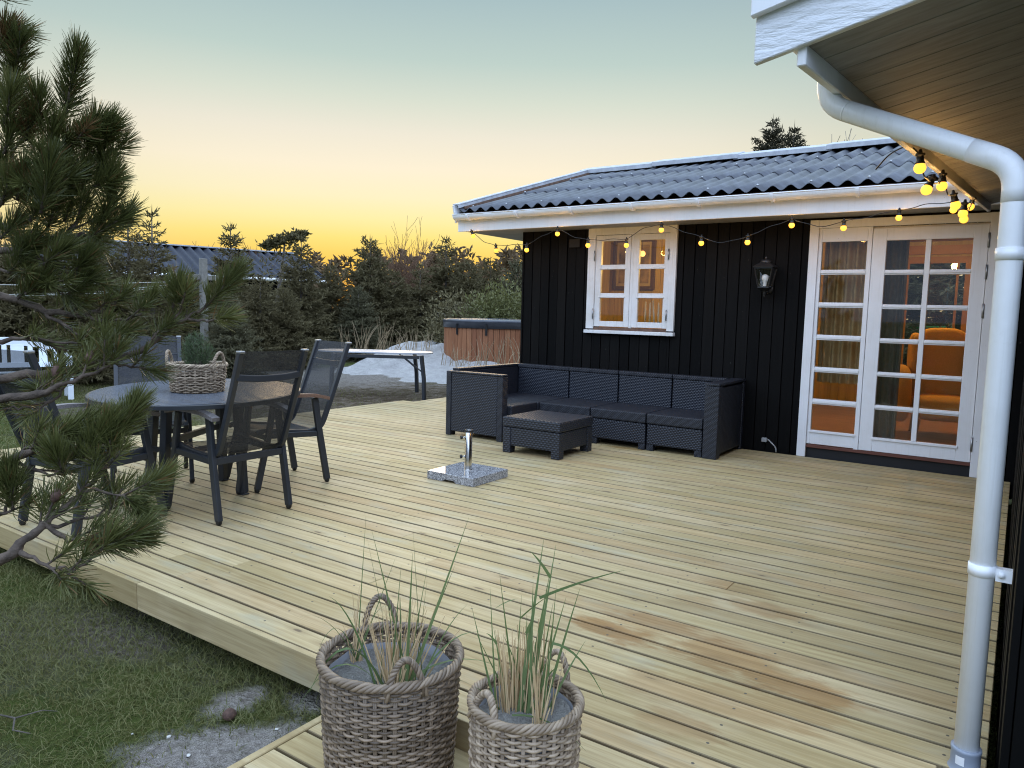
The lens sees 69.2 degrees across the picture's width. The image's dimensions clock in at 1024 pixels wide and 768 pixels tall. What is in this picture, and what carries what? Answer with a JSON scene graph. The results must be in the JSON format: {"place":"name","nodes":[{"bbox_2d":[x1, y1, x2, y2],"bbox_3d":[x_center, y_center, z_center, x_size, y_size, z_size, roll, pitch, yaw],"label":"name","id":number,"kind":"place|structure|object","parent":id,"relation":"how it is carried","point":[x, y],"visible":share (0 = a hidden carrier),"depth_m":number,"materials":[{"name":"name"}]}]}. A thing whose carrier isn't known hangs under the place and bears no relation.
{"place":"outdoors","nodes":[
{"label":"outdoors","id":0,"kind":"place"},
{"bbox_2d":[0,0,963,320],"label":"sky","id":1,"kind":"structure","parent":0,"point":[341,121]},
{"bbox_2d":[0,331,1011,767],"bbox_3d":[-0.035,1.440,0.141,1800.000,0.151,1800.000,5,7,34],"label":"ground","id":2,"kind":"structure","parent":0,"point":[220,749],"depth_m":2.88,"materials":[{"name":"green plant"}]},
{"bbox_2d":[0,710,56,733],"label":"fallen twig","id":3,"kind":"object","parent":2,"relation":"on","point":[12,717],"visible":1,"depth_m":2.65,"materials":[{"name":"brown wood"}]},
{"bbox_2d":[0,337,73,399],"bbox_3d":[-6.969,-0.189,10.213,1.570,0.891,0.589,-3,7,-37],"label":"car","id":4,"kind":"object","parent":2,"relation":"on","point":[20,345],"visible":0.17,"depth_m":10.50,"materials":[{"name":"white paint"}]},
{"bbox_2d":[0,239,101,387],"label":"spruce tree","id":5,"kind":"object","parent":2,"relation":"on","point":[20,315],"visible":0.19,"depth_m":11.32,"materials":[{"name":"green plant"}]},
{"bbox_2d":[15,230,116,385],"bbox_3d":[-7.426,-1.189,12.279,2.356,2.836,2.195,3,6,12],"label":"spruce tree","id":6,"kind":"object","parent":2,"relation":"on","point":[99,378],"visible":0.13,"depth_m":12.14,"materials":[{"name":"green plant"}]},
{"bbox_2d":[71,216,140,383],"bbox_3d":[-7.242,-1.448,13.031,1.964,3.063,1.734,1,6,-7],"label":"spruce tree","id":7,"kind":"object","parent":2,"relation":"on","point":[115,266],"visible":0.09,"depth_m":12.93,"materials":[{"name":"green plant"}]},
{"bbox_2d":[0,258,223,359],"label":"clothes line","id":8,"kind":"object","parent":2,"relation":"on","point":[203,275],"visible":0.35,"depth_m":12.41,"materials":[{"name":"grey metal"}]},
{"bbox_2d":[0,0,255,604],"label":"pine tree","id":9,"kind":"object","parent":2,"relation":"on","point":[62,181],"visible":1,"depth_m":2.40,"materials":[{"name":"green plant"}]},
{"bbox_2d":[106,220,160,335],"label":"spruce tree","id":10,"kind":"object","parent":2,"relation":"on","point":[130,253],"visible":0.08,"depth_m":13.47,"materials":[{"name":"green plant"}]},
{"bbox_2d":[100,206,189,379],"bbox_3d":[-6.022,-1.399,12.409,1.623,3.209,1.614,4,6,23],"label":"spruce tree","id":11,"kind":"object","parent":2,"relation":"on","point":[145,264],"visible":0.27,"depth_m":12.31,"materials":[{"name":"green plant"}]},
{"bbox_2d":[40,239,326,329],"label":"neighbour house","id":12,"kind":"structure","parent":2,"relation":"on","point":[190,255],"depth_m":30.01,"materials":[{"name":"grey"}]},
{"bbox_2d":[161,280,233,359],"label":"spruce tree","id":13,"kind":"object","parent":2,"relation":"on","point":[191,331],"visible":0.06,"depth_m":13.94,"materials":[{"name":"green plant"}]},
{"bbox_2d":[0,378,427,767],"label":"lawn grass","id":14,"kind":"structure","parent":2,"relation":"on","point":[130,667],"depth_m":3.01,"materials":[{"name":"green plant"}]},
{"bbox_2d":[222,708,236,720],"bbox_3d":[-1.024,1.196,2.688,0.052,0.046,0.052,5,7,34],"label":"fallen cone","id":15,"kind":"object","parent":2,"relation":"on","point":[229,714],"visible":1,"depth_m":2.67,"materials":[{"name":"brown plant"}]},
{"bbox_2d":[200,295,263,378],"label":"spruce tree","id":16,"kind":"object","parent":2,"relation":"on","point":[228,344],"visible":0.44,"depth_m":12.16,"materials":[{"name":"green plant"}]},
{"bbox_2d":[207,224,262,337],"bbox_3d":[-6.711,-2.086,17.574,1.997,3.527,2.261,3,6,14],"label":"spruce tree","id":17,"kind":"object","parent":2,"relation":"on","point":[219,261],"visible":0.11,"depth_m":17.38,"materials":[{"name":"green plant"}]},
{"bbox_2d":[215,237,287,277],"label":"bare tree","id":18,"kind":"object","parent":2,"relation":"on","point":[254,252],"visible":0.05,"depth_m":31.43,"materials":[{"name":"brown plant"}]},
{"bbox_2d":[0,242,522,318],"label":"distant wood","id":19,"kind":"object","parent":2,"relation":"on","point":[506,255],"visible":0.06,"depth_m":49.65,"materials":[{"name":"green plant"}]},
{"bbox_2d":[238,274,289,350],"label":"spruce tree","id":20,"kind":"object","parent":2,"relation":"on","point":[264,305],"visible":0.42,"depth_m":15.88,"materials":[{"name":"green plant"}]},
{"bbox_2d":[254,227,311,301],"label":"leaning pine","id":21,"kind":"object","parent":2,"relation":"on","point":[277,240],"visible":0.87,"depth_m":28.14,"materials":[{"name":"green plant"}]},
{"bbox_2d":[258,285,320,368],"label":"spruce tree","id":22,"kind":"object","parent":2,"relation":"on","point":[295,325],"visible":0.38,"depth_m":16.49,"materials":[{"name":"green plant"}]},
{"bbox_2d":[274,233,339,354],"bbox_3d":[-5.210,-2.080,18.577,1.927,3.403,2.182,2,6,4],"label":"spruce tree","id":23,"kind":"object","parent":2,"relation":"on","point":[309,291],"visible":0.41,"depth_m":18.39,"materials":[{"name":"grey plant"}]},
{"bbox_2d":[308,262,358,346],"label":"spruce tree","id":24,"kind":"object","parent":2,"relation":"on","point":[333,300],"visible":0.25,"depth_m":19.55,"materials":[{"name":"green plant"}]},
{"bbox_2d":[227,715,469,767],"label":"step","id":25,"kind":"object","parent":2,"relation":"on","point":[301,746],"visible":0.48,"depth_m":2.34,"materials":[{"name":"brown wood"}]},
{"bbox_2d":[315,593,463,767],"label":"wicker basket","id":26,"kind":"object","parent":25,"relation":"on","point":[356,703],"visible":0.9,"depth_m":2.08,"materials":[{"name":"brown wicker"}]},
{"bbox_2d":[296,518,496,710],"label":"dune grass","id":27,"kind":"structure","parent":26,"relation":"in","point":[405,670],"depth_m":2.19,"materials":[{"name":"beige plant"}]},
{"bbox_2d":[466,648,584,767],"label":"wicker basket","id":28,"kind":"object","parent":25,"relation":"on","point":[499,739],"visible":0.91,"depth_m":1.90,"materials":[{"name":"wicker"}]},
{"bbox_2d":[472,540,623,750],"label":"dune grass","id":29,"kind":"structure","parent":28,"relation":"in","point":[529,679],"depth_m":2.02,"materials":[{"name":"plant"}]},
{"bbox_2d":[329,285,387,361],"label":"spruce tree","id":30,"kind":"object","parent":2,"relation":"on","point":[358,310],"visible":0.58,"depth_m":19.27,"materials":[{"name":"green plant"}]},
{"bbox_2d":[332,235,420,354],"bbox_3d":[-3.847,-2.274,20.441,2.861,3.697,3.072,4,6,27],"label":"spruce tree","id":31,"kind":"object","parent":2,"relation":"on","point":[365,279],"visible":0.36,"depth_m":20.15,"materials":[{"name":"green plant"}]},
{"bbox_2d":[346,349,432,399],"bbox_3d":[-2.186,-0.177,11.899,1.835,0.713,1.017,2,6,3],"label":"garden table","id":32,"kind":"object","parent":2,"relation":"on","point":[414,357],"visible":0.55,"depth_m":11.41,"materials":[{"name":"grey laminate"}]},
{"bbox_2d":[354,216,439,311],"bbox_3d":[-3.887,-3.426,25.308,2.876,4.671,3.284,1,6,-7],"label":"bare tree","id":33,"kind":"object","parent":2,"relation":"on","point":[407,267],"visible":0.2,"depth_m":25.06,"materials":[{"name":"brown plant"}]},
{"bbox_2d":[373,270,432,345],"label":"spruce tree","id":34,"kind":"object","parent":2,"relation":"on","point":[402,293],"visible":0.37,"depth_m":20.79,"materials":[{"name":"green plant"}]},
{"bbox_2d":[342,340,496,383],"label":"sand bank","id":35,"kind":"structure","parent":2,"relation":"on","point":[435,370],"depth_m":15.80,"materials":[{"name":"white sand"}]},
{"bbox_2d":[339,324,359,347],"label":"dune tuft","id":36,"kind":"object","parent":35,"relation":"on","point":[346,337],"visible":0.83,"depth_m":15.73,"materials":[{"name":"beige plant"}]},
{"bbox_2d":[351,321,378,348],"bbox_3d":[-3.237,-1.064,16.031,0.780,0.610,0.535,3,6,13],"label":"dune tuft","id":37,"kind":"object","parent":35,"relation":"on","point":[366,341],"visible":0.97,"depth_m":15.99,"materials":[{"name":"beige plant"}]},
{"bbox_2d":[376,318,394,349],"bbox_3d":[-2.732,-1.088,15.916,0.550,0.719,0.453,4,6,21],"label":"dune tuft","id":38,"kind":"object","parent":35,"relation":"on","point":[386,337],"visible":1,"depth_m":16.01,"materials":[{"name":"beige plant"}]},
{"bbox_2d":[391,332,406,349],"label":"dune tuft","id":39,"kind":"object","parent":35,"relation":"on","point":[399,342],"visible":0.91,"depth_m":16.20,"materials":[{"name":"beige plant"}]},
{"bbox_2d":[396,330,416,350],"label":"dune tuft","id":40,"kind":"object","parent":35,"relation":"on","point":[413,349],"visible":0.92,"depth_m":15.98,"materials":[{"name":"beige plant"}]},
{"bbox_2d":[421,333,432,350],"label":"dune tuft","id":41,"kind":"object","parent":35,"relation":"on","point":[426,343],"visible":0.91,"depth_m":15.90,"materials":[{"name":"beige plant"}]},
{"bbox_2d":[440,346,460,365],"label":"dune tuft","id":42,"kind":"object","parent":35,"relation":"on","point":[446,356],"visible":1,"depth_m":15.12,"materials":[{"name":"beige plant"}]},
{"bbox_2d":[418,286,504,343],"bbox_3d":[-1.244,-1.345,17.951,2.116,2.050,1.822,5,7,34],"label":"evergreen bush","id":43,"kind":"object","parent":35,"relation":"on","point":[434,330],"visible":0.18,"depth_m":17.86,"materials":[{"name":"green plant"}]},
{"bbox_2d":[452,342,473,366],"bbox_3d":[-1.010,-0.600,15.180,0.631,0.534,0.358,5,7,34],"label":"dune tuft","id":44,"kind":"object","parent":35,"relation":"on","point":[458,359],"visible":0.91,"depth_m":15.18,"materials":[{"name":"beige plant"}]},
{"bbox_2d":[461,351,480,365],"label":"dune tuft","id":45,"kind":"object","parent":35,"relation":"on","point":[472,359],"visible":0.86,"depth_m":15.20,"materials":[{"name":"beige plant"}]},
{"bbox_2d":[468,339,493,365],"bbox_3d":[-0.623,-0.651,15.088,0.585,0.652,0.416,5,7,34],"label":"dune tuft","id":46,"kind":"object","parent":35,"relation":"on","point":[483,353],"visible":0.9,"depth_m":15.10,"materials":[{"name":"beige plant"}]},
{"bbox_2d":[443,318,520,363],"bbox_3d":[-0.457,-0.961,16.566,2.190,1.010,2.190,5,7,34],"label":"hot tub","id":47,"kind":"object","parent":35,"relation":"on","point":[459,332],"visible":0.55,"depth_m":15.59,"materials":[{"name":"brown wood"}]},
{"bbox_2d":[451,275,521,318],"bbox_3d":[-0.148,-1.415,17.500,2.597,2.292,2.155,2,6,4],"label":"evergreen bush","id":48,"kind":"object","parent":35,"relation":"on","point":[500,308],"visible":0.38,"depth_m":17.18,"materials":[{"name":"green plant"}]},
{"bbox_2d":[487,337,512,363],"bbox_3d":[-0.247,-0.684,15.154,0.376,0.692,0.683,5,7,34],"label":"dune tuft","id":49,"kind":"object","parent":35,"relation":"on","point":[498,360],"visible":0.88,"depth_m":15.08,"materials":[{"name":"beige plant"}]},
{"bbox_2d":[509,337,519,362],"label":"dune tuft","id":50,"kind":"object","parent":35,"relation":"on","point":[513,351],"visible":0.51,"depth_m":14.98,"materials":[{"name":"beige plant"}]},
{"bbox_2d":[406,262,439,340],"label":"spruce tree","id":51,"kind":"object","parent":2,"relation":"on","point":[420,294],"visible":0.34,"depth_m":21.49,"materials":[{"name":"green plant"}]},
{"bbox_2d":[416,235,463,340],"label":"spruce tree","id":52,"kind":"object","parent":2,"relation":"on","point":[438,275],"visible":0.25,"depth_m":21.89,"materials":[{"name":"green plant"}]},
{"bbox_2d":[422,258,495,340],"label":"spruce tree","id":53,"kind":"object","parent":2,"relation":"on","point":[466,282],"visible":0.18,"depth_m":21.51,"materials":[{"name":"green plant"}]},
{"bbox_2d":[476,257,509,296],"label":"spruce tree","id":54,"kind":"object","parent":2,"relation":"on","point":[496,272],"visible":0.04,"depth_m":22.60,"materials":[{"name":"green plant"}]},
{"bbox_2d":[0,397,1009,767],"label":"deck","id":55,"kind":"structure","parent":2,"relation":"on","point":[750,609],"depth_m":3.69,"materials":[{"name":"brown wood"}]},
{"bbox_2d":[0,349,167,536],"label":"dining chair","id":56,"kind":"object","parent":55,"relation":"on","point":[11,361],"visible":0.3,"depth_m":4.11,"materials":[{"name":"black metal"}]},
{"bbox_2d":[110,336,194,485],"bbox_3d":[-2.717,0.172,5.572,0.621,1.041,0.782,-1,6,-27],"label":"dining chair","id":57,"kind":"object","parent":55,"relation":"on","point":[125,375],"visible":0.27,"depth_m":5.76,"materials":[{"name":"black metal"}]},
{"bbox_2d":[85,379,300,509],"bbox_3d":[-2.118,0.398,5.054,1.500,0.722,1.507,5,7,34],"label":"dining table","id":58,"kind":"object","parent":55,"relation":"on","point":[168,399],"visible":0.34,"depth_m":4.68,"materials":[{"name":"metal"}]},
{"bbox_2d":[165,350,227,393],"bbox_3d":[-2.085,-0.089,4.918,0.388,0.274,0.385,5,7,34],"label":"wicker basket","id":59,"kind":"object","parent":58,"relation":"on","point":[212,375],"visible":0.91,"depth_m":4.79,"materials":[{"name":"wicker"}]},
{"bbox_2d":[178,330,216,371],"bbox_3d":[-2.074,-0.222,4.923,0.244,0.285,0.241,0,6,-13],"label":"potted herb","id":60,"kind":"object","parent":59,"relation":"on","point":[191,353],"visible":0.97,"depth_m":4.88,"materials":[{"name":"green plant"}]},
{"bbox_2d":[164,349,308,525],"bbox_3d":[-1.716,0.288,4.638,0.782,1.041,0.621,5,7,35],"label":"dining chair","id":61,"kind":"object","parent":55,"relation":"on","point":[263,391],"visible":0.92,"depth_m":4.47,"materials":[{"name":"fabric"}]},
{"bbox_2d":[227,339,351,492],"bbox_3d":[-1.669,0.200,5.551,0.782,1.041,0.621,-4,8,-44],"label":"dining chair","id":62,"kind":"object","parent":55,"relation":"on","point":[322,376],"visible":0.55,"depth_m":5.64,"materials":[{"name":"black metal"}]},
{"bbox_2d":[427,429,507,486],"bbox_3d":[-0.340,0.544,5.777,0.448,0.378,0.448,5,7,34],"label":"parasol base","id":63,"kind":"object","parent":55,"relation":"on","point":[467,472],"visible":1,"depth_m":5.73,"materials":[{"name":"stone"}]},
{"bbox_2d":[503,410,592,459],"bbox_3d":[0.338,0.466,6.963,0.618,0.336,0.618,5,7,34],"label":"coffee table","id":64,"kind":"object","parent":55,"relation":"on","point":[557,434],"visible":1,"depth_m":6.76,"materials":[{"name":"wicker"}]},
{"bbox_2d":[446,363,745,459],"bbox_3d":[0.804,0.237,7.546,2.702,0.700,1.353,5,7,34],"label":"corner sofa","id":65,"kind":"object","parent":55,"relation":"on","point":[702,416],"visible":0.85,"depth_m":7.51,"materials":[{"name":"wicker"}]},
{"bbox_2d":[494,257,521,317],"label":"spruce tree","id":66,"kind":"object","parent":2,"relation":"on","point":[513,273],"visible":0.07,"depth_m":21.56,"materials":[{"name":"green plant"}]},
{"bbox_2d":[452,137,1023,499],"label":"cabin","id":67,"kind":"object","parent":2,"relation":"on","point":[720,315],"visible":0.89,"depth_m":7.32,"materials":[{"name":"black wood"}]},
{"bbox_2d":[583,225,678,335],"bbox_3d":[1.275,-1.109,7.954,1.052,1.153,0.122,5,7,34],"label":"window","id":68,"kind":"structure","parent":67,"relation":"in","point":[631,295],"depth_m":7.93,"materials":[{"name":"white paint"}]},
{"bbox_2d":[612,240,656,289],"bbox_3d":[1.644,-1.615,10.004,0.620,0.690,0.040,5,7,34],"label":"framed picture","id":69,"kind":"object","parent":67,"relation":"attached to","point":[647,279],"visible":0.62,"depth_m":9.95},
{"bbox_2d":[641,243,644,256],"bbox_3d":[1.597,-1.751,9.045,0.074,0.396,0.074,5,7,34],"label":"pendant lamp","id":70,"kind":"object","parent":67,"relation":"hanging from","point":[642,253],"visible":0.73,"depth_m":9.04,"materials":[{"name":"yellow glass"}]},
{"bbox_2d":[644,302,646,321],"bbox_3d":[1.450,-0.773,8.068,0.060,0.249,0.058,5,7,34],"label":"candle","id":71,"kind":"object","parent":67,"relation":"on","point":[645,312],"visible":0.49,"depth_m":8.06,"materials":[{"name":"wax"}]},
{"bbox_2d":[648,302,650,321],"bbox_3d":[1.494,-0.764,8.039,0.060,0.239,0.058,5,7,34],"label":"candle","id":72,"kind":"object","parent":67,"relation":"on","point":[649,312],"visible":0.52,"depth_m":8.03,"materials":[{"name":"wax"}]},
{"bbox_2d":[652,300,654,322],"bbox_3d":[1.538,-0.775,8.008,0.060,0.269,0.058,5,7,34],"label":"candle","id":73,"kind":"object","parent":67,"relation":"on","point":[653,312],"visible":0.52,"depth_m":8.01,"materials":[{"name":"wax"}]},
{"bbox_2d":[657,303,659,322],"bbox_3d":[1.578,-0.756,7.982,0.060,0.239,0.058,5,7,34],"label":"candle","id":74,"kind":"object","parent":67,"relation":"on","point":[658,313],"visible":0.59,"depth_m":7.97,"materials":[{"name":"wax"}]},
{"bbox_2d":[753,256,778,296],"bbox_3d":[2.409,-1.018,7.032,0.188,0.390,0.245,5,7,34],"label":"wall lantern","id":75,"kind":"object","parent":67,"relation":"attached to","point":[765,263],"depth_m":6.99,"materials":[{"name":"black metal"}]},
{"bbox_2d":[761,437,776,451],"bbox_3d":[2.502,0.591,7.209,0.162,0.124,0.044,7,8,44],"label":"cable outlet","id":76,"kind":"object","parent":67,"relation":"attached to","point":[763,439],"visible":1,"depth_m":7.21,"materials":[{"name":"grey plastic"}]},
{"bbox_2d":[817,241,867,384],"bbox_3d":[3.114,-0.844,6.954,0.385,1.680,0.081,5,7,34],"label":"curtain","id":77,"kind":"object","parent":67,"relation":"hanging from","point":[843,289],"visible":0.68,"depth_m":6.97,"materials":[{"name":"beige fabric"}]},
{"bbox_2d":[873,240,909,438],"bbox_3d":[3.474,-0.530,6.817,0.220,2.260,0.080,5,7,34],"label":"curtain","id":78,"kind":"object","parent":67,"relation":"hanging from","point":[897,258],"visible":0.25,"depth_m":6.81,"materials":[{"name":"grey fabric"}]},
{"bbox_2d":[796,212,999,477],"bbox_3d":[3.387,-0.314,6.611,1.489,2.306,0.160,5,7,34],"label":"terrace door","id":79,"kind":"structure","parent":67,"relation":"in","point":[960,459],"depth_m":6.55,"materials":[{"name":"white paint"}]},
{"bbox_2d":[896,328,965,432],"bbox_3d":[4.524,-0.015,7.788,1.000,1.143,0.760,4,6,22],"label":"armchair","id":80,"kind":"object","parent":67,"relation":"on","point":[945,361],"visible":0.38,"depth_m":7.90,"materials":[{"name":"orange fabric"}]},
{"bbox_2d":[751,115,788,150],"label":"spruce tree","id":81,"kind":"object","parent":2,"relation":"on","point":[773,136],"visible":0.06,"depth_m":22.23,"materials":[{"name":"green plant"}]},
{"bbox_2d":[778,124,809,147],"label":"spruce tree","id":82,"kind":"object","parent":2,"relation":"on","point":[790,142],"visible":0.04,"depth_m":21.26,"materials":[{"name":"green plant"}]},
{"bbox_2d":[910,326,945,331],"bbox_3d":[7.171,-0.306,12.755,0.630,1.380,0.580,5,7,34],"label":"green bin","id":83,"kind":"object","parent":2,"relation":"on","point":[930,327],"visible":0.09,"depth_m":12.45,"materials":[{"name":"plastic"}]},
{"bbox_2d":[903,263,965,395],"bbox_3d":[6.840,-1.546,14.120,5.536,4.607,4.979,7,8,44],"label":"spruce tree","id":84,"kind":"object","parent":2,"relation":"on","point":[915,288],"visible":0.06,"depth_m":12.93,"materials":[{"name":"green plant"}]},
{"bbox_2d":[903,263,965,358],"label":"spruce tree","id":85,"kind":"object","parent":2,"relation":"on","point":[959,300],"visible":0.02,"depth_m":13.38,"materials":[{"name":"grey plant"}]},
{"bbox_2d":[751,0,1023,767],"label":"house","id":86,"kind":"structure","parent":0,"point":[940,83],"depth_m":2.13,"materials":[{"name":"white paint"}]},
{"bbox_2d":[470,147,975,252],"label":"string lights","id":87,"kind":"object","parent":86,"relation":"attached to","point":[941,185],"visible":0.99,"depth_m":4.31,"materials":[{"name":"yellow"}]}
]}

